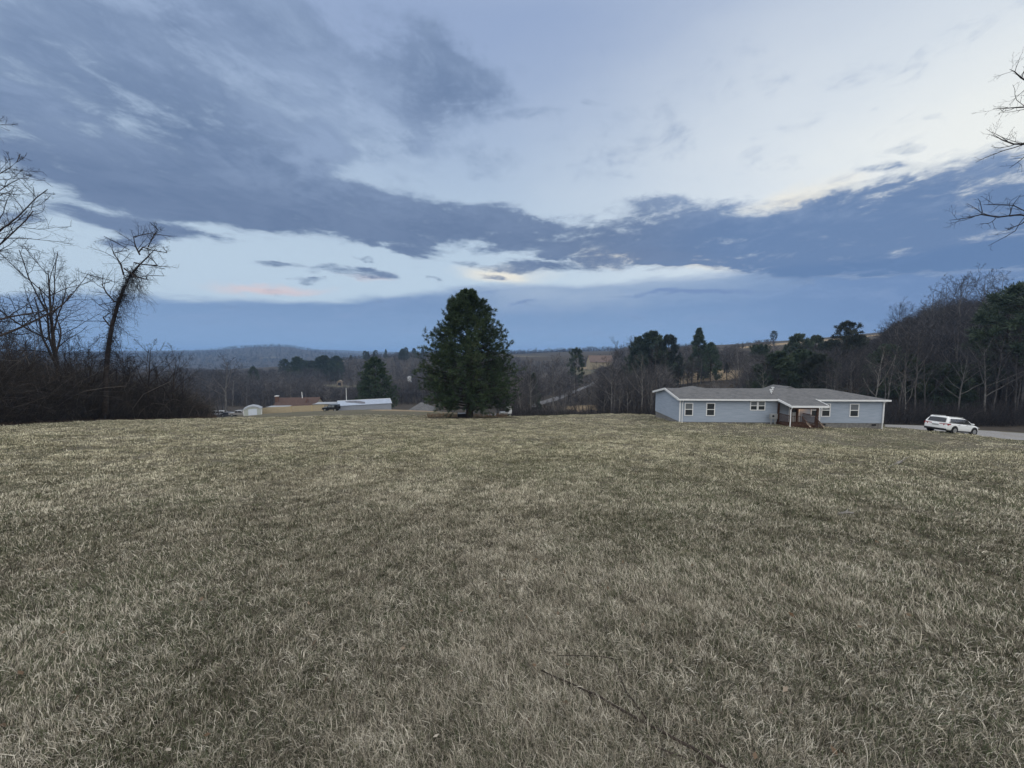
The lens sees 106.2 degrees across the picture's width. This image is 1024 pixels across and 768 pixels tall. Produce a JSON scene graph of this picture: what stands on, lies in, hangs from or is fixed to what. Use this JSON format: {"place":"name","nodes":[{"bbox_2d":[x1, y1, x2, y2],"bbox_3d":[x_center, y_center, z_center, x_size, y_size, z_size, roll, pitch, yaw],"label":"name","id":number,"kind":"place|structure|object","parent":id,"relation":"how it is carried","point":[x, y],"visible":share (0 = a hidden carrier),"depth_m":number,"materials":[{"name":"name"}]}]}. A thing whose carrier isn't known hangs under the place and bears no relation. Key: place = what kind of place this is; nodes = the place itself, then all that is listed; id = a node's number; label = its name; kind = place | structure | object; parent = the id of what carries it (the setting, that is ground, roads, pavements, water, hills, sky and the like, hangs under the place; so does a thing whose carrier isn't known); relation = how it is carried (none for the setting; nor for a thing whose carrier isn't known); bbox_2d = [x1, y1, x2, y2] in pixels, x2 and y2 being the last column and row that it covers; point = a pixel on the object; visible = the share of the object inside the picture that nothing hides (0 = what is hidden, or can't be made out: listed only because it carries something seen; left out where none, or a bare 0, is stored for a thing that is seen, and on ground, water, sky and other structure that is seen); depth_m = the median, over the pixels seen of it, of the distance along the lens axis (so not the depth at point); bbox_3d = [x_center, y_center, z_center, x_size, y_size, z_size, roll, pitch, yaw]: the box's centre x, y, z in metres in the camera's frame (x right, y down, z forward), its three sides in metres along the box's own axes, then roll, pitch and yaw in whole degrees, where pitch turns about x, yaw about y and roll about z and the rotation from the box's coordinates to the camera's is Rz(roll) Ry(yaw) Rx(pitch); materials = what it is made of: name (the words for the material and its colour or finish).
{"place":"outdoors","nodes":[
{"label":"outdoors","id":0,"kind":"place"},
{"bbox_2d":[0,332,1023,767],"bbox_3d":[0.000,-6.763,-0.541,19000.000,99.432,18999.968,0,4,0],"label":"ground","id":1,"kind":"structure","parent":0,"point":[400,410],"depth_m":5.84,"materials":[{"name":"plant"}]},
{"bbox_2d":[0,304,19,361],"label":"bare tree","id":2,"kind":"object","parent":1,"relation":"on","point":[6,336],"visible":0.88,"depth_m":36.47,"materials":[{"name":"brown plant"}]},
{"bbox_2d":[0,307,34,370],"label":"bare tree","id":3,"kind":"object","parent":1,"relation":"on","point":[8,335],"visible":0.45,"depth_m":41.17,"materials":[{"name":"brown plant"}]},
{"bbox_2d":[0,326,52,383],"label":"bare tree","id":4,"kind":"object","parent":1,"relation":"on","point":[22,351],"visible":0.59,"depth_m":41.11,"materials":[{"name":"brown plant"}]},
{"bbox_2d":[1,328,72,385],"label":"bare tree","id":5,"kind":"object","parent":1,"relation":"on","point":[36,346],"visible":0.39,"depth_m":43.16,"materials":[{"name":"brown plant"}]},
{"bbox_2d":[0,116,88,344],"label":"bare tree","id":6,"kind":"object","parent":1,"relation":"on","point":[8,235],"visible":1,"depth_m":29.16,"materials":[{"name":"brown plant"}]},
{"bbox_2d":[12,318,78,372],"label":"bare tree","id":7,"kind":"object","parent":1,"relation":"on","point":[38,343],"visible":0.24,"depth_m":46.86,"materials":[{"name":"brown plant"}]},
{"bbox_2d":[0,239,101,377],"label":"bare tree","id":8,"kind":"object","parent":1,"relation":"on","point":[52,325],"visible":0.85,"depth_m":44.27,"materials":[{"name":"brown plant"}]},
{"bbox_2d":[25,329,93,384],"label":"bare tree","id":9,"kind":"object","parent":1,"relation":"on","point":[71,333],"visible":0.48,"depth_m":47.02,"materials":[{"name":"brown plant"}]},
{"bbox_2d":[44,325,99,387],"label":"bare tree","id":10,"kind":"object","parent":1,"relation":"on","point":[68,341],"visible":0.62,"depth_m":47.87,"materials":[{"name":"brown plant"}]},
{"bbox_2d":[65,343,106,405],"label":"bare tree","id":11,"kind":"object","parent":1,"relation":"on","point":[89,376],"visible":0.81,"depth_m":44.59,"materials":[{"name":"brown plant"}]},
{"bbox_2d":[57,334,122,382],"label":"bare tree","id":12,"kind":"object","parent":1,"relation":"on","point":[88,357],"visible":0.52,"depth_m":48.68,"materials":[{"name":"brown plant"}]},
{"bbox_2d":[0,414,216,424],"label":"weeds","id":13,"kind":"object","parent":1,"relation":"on","point":[130,418],"visible":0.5,"depth_m":45.79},
{"bbox_2d":[93,341,134,387],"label":"bare tree","id":14,"kind":"object","parent":1,"relation":"on","point":[120,365],"visible":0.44,"depth_m":50.99,"materials":[{"name":"brown plant"}]},
{"bbox_2d":[0,326,228,423],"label":"brush","id":15,"kind":"object","parent":1,"relation":"on","point":[27,398],"visible":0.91,"depth_m":43.91,"materials":[{"name":"plant"}]},
{"bbox_2d":[66,221,176,419],"bbox_3d":[-45.419,-7.060,45.616,10.812,23.785,6.372,0,4,0],"label":"leaning tree","id":16,"kind":"object","parent":1,"relation":"on","point":[122,296],"visible":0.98,"depth_m":45.68,"materials":[{"name":"brown plant"}]},
{"bbox_2d":[111,351,145,395],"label":"bare tree","id":17,"kind":"object","parent":1,"relation":"on","point":[128,359],"visible":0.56,"depth_m":50.76,"materials":[{"name":"brown plant"}]},
{"bbox_2d":[122,338,177,409],"bbox_3d":[-48.264,-0.512,51.670,6.069,11.250,4.990,0,4,0],"label":"bare tree","id":18,"kind":"object","parent":1,"relation":"on","point":[146,367],"visible":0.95,"depth_m":51.27,"materials":[{"name":"brown plant"}]},
{"bbox_2d":[139,356,178,407],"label":"bare tree","id":19,"kind":"object","parent":1,"relation":"on","point":[156,378],"visible":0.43,"depth_m":54.18,"materials":[{"name":"brown plant"}]},
{"bbox_2d":[145,343,200,412],"bbox_3d":[-46.061,-0.211,53.091,5.190,10.953,6.000,-1,5,-15],"label":"bare tree","id":20,"kind":"object","parent":1,"relation":"on","point":[166,361],"visible":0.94,"depth_m":53.12,"materials":[{"name":"brown plant"}]},
{"bbox_2d":[170,365,195,408],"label":"bare tree","id":21,"kind":"object","parent":1,"relation":"on","point":[183,384],"visible":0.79,"depth_m":55.17,"materials":[{"name":"brown plant"}]},
{"bbox_2d":[187,353,243,411],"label":"bare tree","id":22,"kind":"object","parent":1,"relation":"on","point":[232,373],"visible":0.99,"depth_m":121.80,"materials":[{"name":"brown plant"}]},
{"bbox_2d":[243,404,261,415],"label":"white shed","id":23,"kind":"structure","parent":1,"relation":"on","point":[252,409],"depth_m":111.04,"materials":[{"name":"beige"}]},
{"bbox_2d":[262,405,323,413],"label":"board fence","id":24,"kind":"object","parent":1,"relation":"on","point":[267,410],"visible":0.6,"depth_m":117.95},
{"bbox_2d":[285,356,308,377],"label":"pine tree","id":25,"kind":"object","parent":1,"relation":"on","point":[295,359],"visible":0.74,"depth_m":334.38,"materials":[{"name":"green plant"}]},
{"bbox_2d":[273,392,323,405],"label":"brown roofed house","id":26,"kind":"structure","parent":1,"relation":"on","point":[299,401],"depth_m":134.64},
{"bbox_2d":[312,355,331,378],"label":"pine tree","id":27,"kind":"object","parent":1,"relation":"on","point":[320,365],"visible":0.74,"depth_m":341.89,"materials":[{"name":"green plant"}]},
{"bbox_2d":[326,361,344,379],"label":"pine tree","id":28,"kind":"object","parent":1,"relation":"on","point":[335,365],"visible":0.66,"depth_m":338.10,"materials":[{"name":"green plant"}]},
{"bbox_2d":[337,398,391,410],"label":"long shed","id":29,"kind":"structure","parent":1,"relation":"on","point":[366,404],"depth_m":104.42,"materials":[{"name":"metal"}]},
{"bbox_2d":[348,356,400,409],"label":"pine tree","id":30,"kind":"object","parent":1,"relation":"on","point":[368,381],"visible":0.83,"depth_m":126.59,"materials":[{"name":"green plant"}]},
{"bbox_2d":[409,402,435,410],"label":"grey roofed garage","id":31,"kind":"structure","parent":1,"relation":"on","point":[421,406],"depth_m":111.74,"materials":[{"name":"concrete"}]},
{"bbox_2d":[427,412,506,416],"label":"dry stalks","id":32,"kind":"object","parent":1,"relation":"on","point":[474,414],"visible":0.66,"depth_m":55.30,"materials":[{"name":"brown"}]},
{"bbox_2d":[410,287,527,417],"bbox_3d":[-5.744,-4.021,52.272,15.918,17.948,14.746,-2,5,-23],"label":"pine tree","id":33,"kind":"object","parent":1,"relation":"on","point":[463,314],"visible":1,"depth_m":49.37,"materials":[{"name":"green plant"}]},
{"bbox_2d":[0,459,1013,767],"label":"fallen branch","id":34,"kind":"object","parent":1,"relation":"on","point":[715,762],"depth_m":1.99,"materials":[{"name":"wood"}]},
{"bbox_2d":[1,296,1023,415],"bbox_3d":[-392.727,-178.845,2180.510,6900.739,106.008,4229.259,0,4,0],"label":"woods","id":35,"kind":"object","parent":1,"relation":"on","point":[407,390],"visible":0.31,"depth_m":180.38,"materials":[{"name":"plant"}]},
{"bbox_2d":[528,372,542,411],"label":"pine tree","id":36,"kind":"object","parent":1,"relation":"on","point":[536,398],"visible":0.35,"depth_m":111.94,"materials":[{"name":"green plant"}]},
{"bbox_2d":[518,359,560,415],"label":"bare tree","id":37,"kind":"object","parent":1,"relation":"on","point":[530,374],"visible":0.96,"depth_m":74.38,"materials":[{"name":"brown plant"}]},
{"bbox_2d":[519,352,568,411],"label":"bare tree","id":38,"kind":"object","parent":1,"relation":"on","point":[552,378],"visible":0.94,"depth_m":83.49,"materials":[{"name":"brown plant"}]},
{"bbox_2d":[566,347,584,393],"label":"pine tree","id":39,"kind":"object","parent":1,"relation":"on","point":[578,355],"visible":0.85,"depth_m":188.51,"materials":[{"name":"green plant"}]},
{"bbox_2d":[586,355,612,369],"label":"hillside house","id":40,"kind":"structure","parent":1,"relation":"on","point":[591,360],"depth_m":334.47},
{"bbox_2d":[576,346,630,412],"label":"bare tree","id":41,"kind":"object","parent":1,"relation":"on","point":[612,379],"visible":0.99,"depth_m":75.06,"materials":[{"name":"brown plant"}]},
{"bbox_2d":[206,376,1023,426],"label":"undergrowth","id":42,"kind":"object","parent":1,"relation":"on","point":[893,412],"visible":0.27,"depth_m":60.98,"materials":[{"name":"plant"}]},
{"bbox_2d":[601,361,640,412],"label":"bare tree","id":43,"kind":"object","parent":1,"relation":"on","point":[615,384],"visible":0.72,"depth_m":80.57,"materials":[{"name":"brown plant"}]},
{"bbox_2d":[614,364,644,412],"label":"bare tree","id":44,"kind":"object","parent":1,"relation":"on","point":[633,379],"visible":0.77,"depth_m":74.01,"materials":[{"name":"brown plant"}]},
{"bbox_2d":[622,336,651,375],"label":"pine tree","id":45,"kind":"object","parent":1,"relation":"on","point":[637,341],"visible":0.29,"depth_m":153.13,"materials":[{"name":"green plant"}]},
{"bbox_2d":[623,354,656,413],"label":"bare tree","id":46,"kind":"object","parent":1,"relation":"on","point":[643,372],"visible":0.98,"depth_m":69.95,"materials":[{"name":"brown plant"}]},
{"bbox_2d":[627,362,656,408],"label":"bare tree","id":47,"kind":"object","parent":1,"relation":"on","point":[644,384],"visible":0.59,"depth_m":84.07,"materials":[{"name":"brown plant"}]},
{"bbox_2d":[632,342,671,413],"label":"bare tree","id":48,"kind":"object","parent":1,"relation":"on","point":[651,374],"visible":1,"depth_m":69.82,"materials":[{"name":"brown plant"}]},
{"bbox_2d":[627,329,678,386],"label":"pine tree","id":49,"kind":"object","parent":1,"relation":"on","point":[650,337],"visible":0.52,"depth_m":147.46,"materials":[{"name":"green plant"}]},
{"bbox_2d":[653,333,687,386],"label":"pine tree","id":50,"kind":"object","parent":1,"relation":"on","point":[669,339],"visible":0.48,"depth_m":149.32,"materials":[{"name":"green plant"}]},
{"bbox_2d":[683,327,712,380],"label":"pine tree","id":51,"kind":"object","parent":1,"relation":"on","point":[699,337],"visible":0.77,"depth_m":158.10,"materials":[{"name":"green plant"}]},
{"bbox_2d":[697,342,722,381],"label":"pine tree","id":52,"kind":"object","parent":1,"relation":"on","point":[712,349],"visible":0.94,"depth_m":148.95,"materials":[{"name":"green plant"}]},
{"bbox_2d":[743,343,770,366],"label":"pine tree","id":53,"kind":"object","parent":1,"relation":"on","point":[756,348],"visible":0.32,"depth_m":138.18,"materials":[{"name":"green plant"}]},
{"bbox_2d":[652,384,891,428],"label":"long house","id":54,"kind":"structure","parent":1,"relation":"on","point":[808,408],"depth_m":42.03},
{"bbox_2d":[684,403,692,415],"bbox_3d":[19.442,2.783,42.274,0.921,1.440,0.047,0,4,2],"label":"window","id":55,"kind":"structure","parent":54,"relation":"in","point":[688,411],"depth_m":42.27,"materials":[{"name":"white glass"}]},
{"bbox_2d":[706,403,714,415],"bbox_3d":[21.780,2.791,42.173,0.945,1.440,0.047,0,4,2],"label":"window","id":56,"kind":"structure","parent":54,"relation":"in","point":[710,407],"depth_m":42.17,"materials":[{"name":"white glass"}]},
{"bbox_2d":[849,404,859,416],"bbox_3d":[36.954,2.842,41.512,0.971,1.440,0.047,0,4,2],"label":"window","id":57,"kind":"structure","parent":54,"relation":"in","point":[854,408],"depth_m":41.50,"materials":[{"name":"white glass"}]},
{"bbox_2d":[746,350,810,387],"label":"pine tree","id":58,"kind":"object","parent":1,"relation":"on","point":[780,360],"visible":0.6,"depth_m":82.85,"materials":[{"name":"green plant"}]},
{"bbox_2d":[782,333,813,353],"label":"pine tree","id":59,"kind":"object","parent":1,"relation":"on","point":[794,342],"visible":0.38,"depth_m":123.14,"materials":[{"name":"green plant"}]},
{"bbox_2d":[774,348,828,388],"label":"pine tree","id":60,"kind":"object","parent":1,"relation":"on","point":[800,355],"visible":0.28,"depth_m":88.69,"materials":[{"name":"green plant"}]},
{"bbox_2d":[804,334,824,350],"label":"pine tree","id":61,"kind":"object","parent":1,"relation":"on","point":[818,339],"visible":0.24,"depth_m":128.14,"materials":[{"name":"green plant"}]},
{"bbox_2d":[795,352,844,390],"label":"pine tree","id":62,"kind":"object","parent":1,"relation":"on","point":[818,359],"visible":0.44,"depth_m":79.20,"materials":[{"name":"green plant"}]},
{"bbox_2d":[811,355,851,390],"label":"bare tree","id":63,"kind":"object","parent":1,"relation":"on","point":[837,384],"visible":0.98,"depth_m":66.21,"materials":[{"name":"grey plant"}]},
{"bbox_2d":[811,351,874,393],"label":"bare tree","id":64,"kind":"object","parent":1,"relation":"on","point":[851,373],"visible":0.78,"depth_m":66.92,"materials":[{"name":"brown plant"}]},
{"bbox_2d":[827,320,866,363],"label":"pine tree","id":65,"kind":"object","parent":1,"relation":"on","point":[848,325],"visible":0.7,"depth_m":103.32,"materials":[{"name":"green plant"}]},
{"bbox_2d":[826,345,874,393],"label":"bare tree","id":66,"kind":"object","parent":1,"relation":"on","point":[857,385],"visible":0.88,"depth_m":66.99,"materials":[{"name":"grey plant"}]},
{"bbox_2d":[822,349,892,392],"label":"bare tree","id":67,"kind":"object","parent":1,"relation":"on","point":[854,372],"visible":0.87,"depth_m":66.91,"materials":[{"name":"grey plant"}]},
{"bbox_2d":[856,361,894,396],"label":"bare tree","id":68,"kind":"object","parent":1,"relation":"on","point":[871,380],"visible":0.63,"depth_m":66.44,"materials":[{"name":"grey plant"}]},
{"bbox_2d":[858,344,906,396],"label":"bare tree","id":69,"kind":"object","parent":1,"relation":"on","point":[879,370],"visible":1,"depth_m":59.66,"materials":[{"name":"brown plant"}]},
{"bbox_2d":[859,343,913,398],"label":"pine tree","id":70,"kind":"object","parent":1,"relation":"on","point":[877,354],"visible":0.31,"depth_m":77.56,"materials":[{"name":"green plant"}]},
{"bbox_2d":[870,347,928,410],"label":"bare tree","id":71,"kind":"object","parent":1,"relation":"on","point":[892,377],"visible":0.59,"depth_m":68.47,"materials":[{"name":"brown plant"}]},
{"bbox_2d":[876,339,923,402],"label":"bare tree","id":72,"kind":"object","parent":1,"relation":"on","point":[897,364],"visible":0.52,"depth_m":70.09,"materials":[{"name":"brown plant"}]},
{"bbox_2d":[886,297,915,331],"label":"bare tree","id":73,"kind":"object","parent":1,"relation":"on","point":[902,313],"visible":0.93,"depth_m":110.80,"materials":[{"name":"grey plant"}]},
{"bbox_2d":[882,322,925,356],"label":"bare tree","id":74,"kind":"object","parent":1,"relation":"on","point":[886,336],"visible":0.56,"depth_m":82.70,"materials":[{"name":"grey plant"}]},
{"bbox_2d":[881,316,929,413],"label":"bare tree","id":75,"kind":"object","parent":1,"relation":"on","point":[913,354],"visible":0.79,"depth_m":66.92,"materials":[{"name":"grey plant"}]},
{"bbox_2d":[877,353,934,405],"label":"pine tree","id":76,"kind":"object","parent":1,"relation":"on","point":[898,387],"visible":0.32,"depth_m":72.04,"materials":[{"name":"green plant"}]},
{"bbox_2d":[888,364,926,421],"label":"bare tree","id":77,"kind":"object","parent":1,"relation":"on","point":[904,371],"visible":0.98,"depth_m":61.46,"materials":[{"name":"brown plant"}]},
{"bbox_2d":[872,335,955,416],"bbox_3d":[65.551,-0.714,63.352,10.676,14.746,9.894,2,5,23],"label":"bare tree","id":78,"kind":"object","parent":1,"relation":"on","point":[885,361],"visible":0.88,"depth_m":63.29,"materials":[{"name":"grey plant"}]},
{"bbox_2d":[894,319,940,415],"bbox_3d":[65.746,-2.095,62.735,6.243,17.643,4.346,3,5,32],"label":"bare tree","id":79,"kind":"object","parent":1,"relation":"on","point":[918,351],"visible":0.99,"depth_m":62.40,"materials":[{"name":"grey plant"}]},
{"bbox_2d":[896,285,950,325],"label":"bare tree","id":80,"kind":"object","parent":1,"relation":"on","point":[917,319],"visible":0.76,"depth_m":108.86,"materials":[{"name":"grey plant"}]},
{"bbox_2d":[890,342,963,410],"bbox_3d":[67.839,-0.221,64.001,9.798,13.533,9.080,1,5,12],"label":"bare tree","id":81,"kind":"object","parent":1,"relation":"on","point":[937,358],"visible":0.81,"depth_m":63.83,"materials":[{"name":"brown plant"}]},
{"bbox_2d":[901,320,984,378],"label":"bare tree","id":82,"kind":"object","parent":1,"relation":"on","point":[951,337],"visible":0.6,"depth_m":74.13,"materials":[{"name":"brown plant"}]},
{"bbox_2d":[906,362,980,413],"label":"bare tree","id":83,"kind":"object","parent":1,"relation":"on","point":[947,397],"visible":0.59,"depth_m":64.79,"materials":[{"name":"brown plant"}]},
{"bbox_2d":[920,291,974,324],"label":"bare tree","id":84,"kind":"object","parent":1,"relation":"on","point":[939,307],"visible":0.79,"depth_m":102.92,"materials":[{"name":"brown plant"}]},
{"bbox_2d":[931,308,963,382],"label":"bare tree","id":85,"kind":"object","parent":1,"relation":"on","point":[944,326],"visible":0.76,"depth_m":83.37,"materials":[{"name":"brown plant"}]},
{"bbox_2d":[934,289,979,326],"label":"bare tree","id":86,"kind":"object","parent":1,"relation":"on","point":[953,302],"visible":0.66,"depth_m":98.93,"materials":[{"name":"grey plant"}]},
{"bbox_2d":[925,322,995,408],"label":"bare tree","id":87,"kind":"object","parent":1,"relation":"on","point":[955,336],"visible":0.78,"depth_m":65.39,"materials":[{"name":"brown plant"}]},
{"bbox_2d":[930,263,992,318],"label":"bare tree","id":88,"kind":"object","parent":1,"relation":"on","point":[961,283],"visible":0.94,"depth_m":102.21,"materials":[{"name":"brown plant"}]},
{"bbox_2d":[928,344,1008,413],"bbox_3d":[73.578,-0.040,63.274,8.841,13.386,7.847,-1,5,-12],"label":"bare tree","id":89,"kind":"object","parent":1,"relation":"on","point":[962,382],"visible":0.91,"depth_m":61.59,"materials":[{"name":"brown plant"}]},
{"bbox_2d":[951,267,1004,308],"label":"bare tree","id":90,"kind":"object","parent":1,"relation":"on","point":[984,292],"visible":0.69,"depth_m":106.46,"materials":[{"name":"brown plant"}]},
{"bbox_2d":[945,50,1023,248],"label":"bare tree","id":91,"kind":"object","parent":1,"relation":"on","point":[1020,144],"visible":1,"depth_m":13.83,"materials":[{"name":"brown plant"}]},
{"bbox_2d":[954,336,1023,423],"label":"bare tree","id":92,"kind":"object","parent":1,"relation":"on","point":[985,375],"visible":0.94,"depth_m":60.16,"materials":[{"name":"brown plant"}]},
{"bbox_2d":[956,281,1023,414],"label":"pine tree","id":93,"kind":"object","parent":1,"relation":"on","point":[1011,295],"visible":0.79,"depth_m":64.14,"materials":[{"name":"green plant"}]},
{"bbox_2d":[964,298,1023,402],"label":"pine tree","id":94,"kind":"object","parent":1,"relation":"on","point":[1004,331],"visible":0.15,"depth_m":70.85,"materials":[{"name":"green plant"}]},
{"bbox_2d":[982,325,1022,411],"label":"bare tree","id":95,"kind":"object","parent":1,"relation":"on","point":[997,359],"visible":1,"depth_m":59.92,"materials":[{"name":"brown plant"}]},
{"bbox_2d":[986,305,1023,406],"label":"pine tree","id":96,"kind":"object","parent":1,"relation":"on","point":[1022,396],"visible":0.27,"depth_m":64.31,"materials":[{"name":"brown plant"}]},
{"bbox_2d":[989,342,1023,419],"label":"bare tree","id":97,"kind":"object","parent":1,"relation":"on","point":[1007,385],"visible":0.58,"depth_m":62.73,"materials":[{"name":"brown plant"}]},
{"bbox_2d":[996,342,1023,418],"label":"bare tree","id":98,"kind":"object","parent":1,"relation":"on","point":[1015,389],"visible":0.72,"depth_m":61.13,"materials":[{"name":"grey plant"}]},
{"bbox_2d":[999,328,1023,413],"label":"bare tree","id":99,"kind":"object","parent":1,"relation":"on","point":[1017,364],"visible":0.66,"depth_m":61.73,"materials":[{"name":"brown plant"}]},
{"bbox_2d":[0,0,1023,352],"label":"sky","id":100,"kind":"structure","parent":0,"point":[323,174],"materials":[{"name":"blue"}]},
{"bbox_2d":[885,425,1023,439],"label":"gravel driveway","id":101,"kind":"structure","parent":0,"point":[1009,435],"depth_m":41.84,"materials":[{"name":"gravel"}]},
{"bbox_2d":[924,414,978,433],"bbox_3d":[43.017,3.997,37.588,4.669,1.696,2.120,5,3,-13],"label":"parked car","id":102,"kind":"object","parent":101,"relation":"on","point":[950,424],"visible":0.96,"depth_m":36.77,"materials":[{"name":"white paint"}]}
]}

